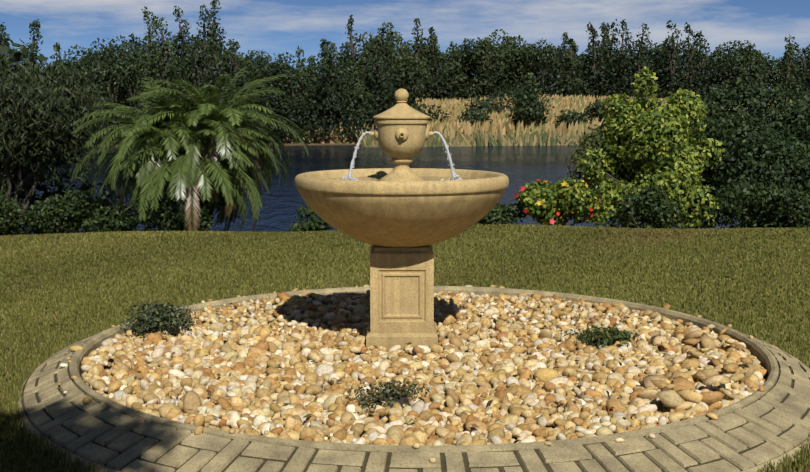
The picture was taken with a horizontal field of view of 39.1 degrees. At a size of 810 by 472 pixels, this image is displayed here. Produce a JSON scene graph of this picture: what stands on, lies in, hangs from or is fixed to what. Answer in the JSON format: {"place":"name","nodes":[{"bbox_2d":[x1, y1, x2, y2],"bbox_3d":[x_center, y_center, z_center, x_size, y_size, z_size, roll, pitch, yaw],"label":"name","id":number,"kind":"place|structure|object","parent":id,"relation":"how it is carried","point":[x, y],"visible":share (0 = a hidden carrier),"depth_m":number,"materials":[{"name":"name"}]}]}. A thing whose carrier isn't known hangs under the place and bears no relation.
{"place":"outdoors","nodes":[
{"label":"outdoors","id":0,"kind":"place"},
{"bbox_2d":[151,327,613,416],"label":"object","id":1,"kind":"object","parent":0,"point":[401,402],"visible":0.17,"depth_m":6.19,"materials":[{"name":"green plant"}]},
{"bbox_2d":[329,176,474,180],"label":"fountain water","id":2,"kind":"structure","parent":0,"point":[378,178],"depth_m":8.02,"materials":[{"name":"liquid"}]},
{"bbox_2d":[11,145,794,234],"bbox_3d":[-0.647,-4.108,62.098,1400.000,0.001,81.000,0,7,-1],"label":"pond water","id":3,"kind":"structure","parent":0,"point":[519,166],"depth_m":55.59,"materials":[{"name":"blue liquid"}]},
{"bbox_2d":[0,103,809,471],"bbox_3d":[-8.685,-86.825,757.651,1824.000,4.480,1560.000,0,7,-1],"label":"terrain","id":4,"kind":"structure","parent":0,"point":[362,283],"depth_m":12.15,"materials":[{"name":"green plant"}]},
{"bbox_2d":[70,67,310,231],"bbox_3d":[-3.265,-1.206,17.581,3.622,2.774,3.702,0,7,-1],"label":"palm tree","id":5,"kind":"object","parent":4,"relation":"on","point":[159,141],"depth_m":16.76,"materials":[{"name":"green plant"}]},
{"bbox_2d":[0,0,809,234],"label":"tree line","id":6,"kind":"object","parent":4,"relation":"on","point":[311,110],"depth_m":93.10,"materials":[{"name":"green plant"}]},
{"bbox_2d":[0,53,809,235],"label":"shrub","id":7,"kind":"object","parent":4,"relation":"on","point":[680,187],"depth_m":17.79,"materials":[{"name":"green plant"}]},
{"bbox_2d":[17,286,809,471],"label":"paver border","id":8,"kind":"object","parent":4,"relation":"on","point":[756,430],"visible":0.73,"depth_m":5.44,"materials":[{"name":"concrete"}]},
{"bbox_2d":[58,285,764,462],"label":"stray pebbles","id":9,"kind":"object","parent":8,"relation":"on","point":[198,430],"visible":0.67,"depth_m":6.04,"materials":[{"name":"beige stone"}]},
{"bbox_2d":[80,304,766,439],"bbox_3d":[0.112,0.806,7.482,4.312,0.047,4.468,0,7,-1],"label":"bed soil base","id":10,"kind":"object","parent":4,"relation":"on","point":[765,378],"depth_m":6.93,"materials":[{"name":"brown soil"}]},
{"bbox_2d":[132,292,739,437],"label":"bed leaf litter","id":11,"kind":"object","parent":4,"relation":"on","point":[363,380],"visible":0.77,"depth_m":7.10,"materials":[{"name":"brown plant"}]},
{"bbox_2d":[119,300,641,414],"bbox_3d":[-0.182,0.705,7.125,3.608,0.324,2.312,0,7,-1],"label":"shrub","id":12,"kind":"object","parent":11,"relation":"on","point":[175,317],"depth_m":7.73,"materials":[{"name":"green plant"}]},
{"bbox_2d":[366,245,437,351],"bbox_3d":[-0.022,0.432,7.758,0.476,0.757,0.476,0,7,-1],"label":"fountain pedestal","id":13,"kind":"object","parent":11,"relation":"on","point":[402,297],"visible":0.96,"depth_m":7.55,"materials":[{"name":"stone"}]},
{"bbox_2d":[294,168,508,246],"bbox_3d":[-0.022,-0.180,7.686,1.436,0.475,1.436,0,7,-1],"label":"fountain bowl","id":14,"kind":"object","parent":13,"relation":"on","point":[401,213],"visible":0.98,"depth_m":7.18,"materials":[{"name":"stone"}]},
{"bbox_2d":[337,146,461,180],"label":"water droplets","id":15,"kind":"object","parent":14,"relation":"in","point":[352,178],"visible":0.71,"depth_m":7.64,"materials":[{"name":"liquid"}]},
{"bbox_2d":[347,131,455,179],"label":"water jets","id":16,"kind":"object","parent":14,"relation":"in","point":[366,132],"visible":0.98,"depth_m":7.63,"materials":[{"name":"liquid"}]},
{"bbox_2d":[371,88,432,180],"bbox_3d":[-0.022,-0.624,7.634,0.383,0.722,0.383,-6,9,-42],"label":"fountain urn","id":17,"kind":"object","parent":14,"relation":"in","point":[401,133],"visible":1,"depth_m":7.52,"materials":[{"name":"stone"}]},
{"bbox_2d":[81,323,767,445],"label":"river rocks","id":18,"kind":"object","parent":11,"relation":"on","point":[195,377],"visible":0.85,"depth_m":6.60,"materials":[{"name":"beige stone"}]},
{"bbox_2d":[172,290,693,332],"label":"river rocks","id":19,"kind":"object","parent":11,"relation":"on","point":[335,317],"visible":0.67,"depth_m":8.68,"materials":[{"name":"beige stone"}]},
{"bbox_2d":[579,324,754,409],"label":"river rocks","id":20,"kind":"object","parent":11,"relation":"on","point":[669,398],"visible":0.77,"depth_m":6.54,"materials":[{"name":"beige stone"}]},
{"bbox_2d":[514,179,600,224],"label":"flowers","id":21,"kind":"object","parent":4,"relation":"on","point":[523,188],"visible":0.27,"depth_m":16.97,"materials":[{"name":"red plant"}]},
{"bbox_2d":[0,0,809,88],"label":"sky","id":22,"kind":"structure","parent":0,"point":[273,27],"materials":[{"name":"blue"}]},
{"bbox_2d":[282,93,806,146],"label":"reeds","id":23,"kind":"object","parent":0,"point":[499,130],"depth_m":86.61,"materials":[{"name":"beige plant"}]}
]}

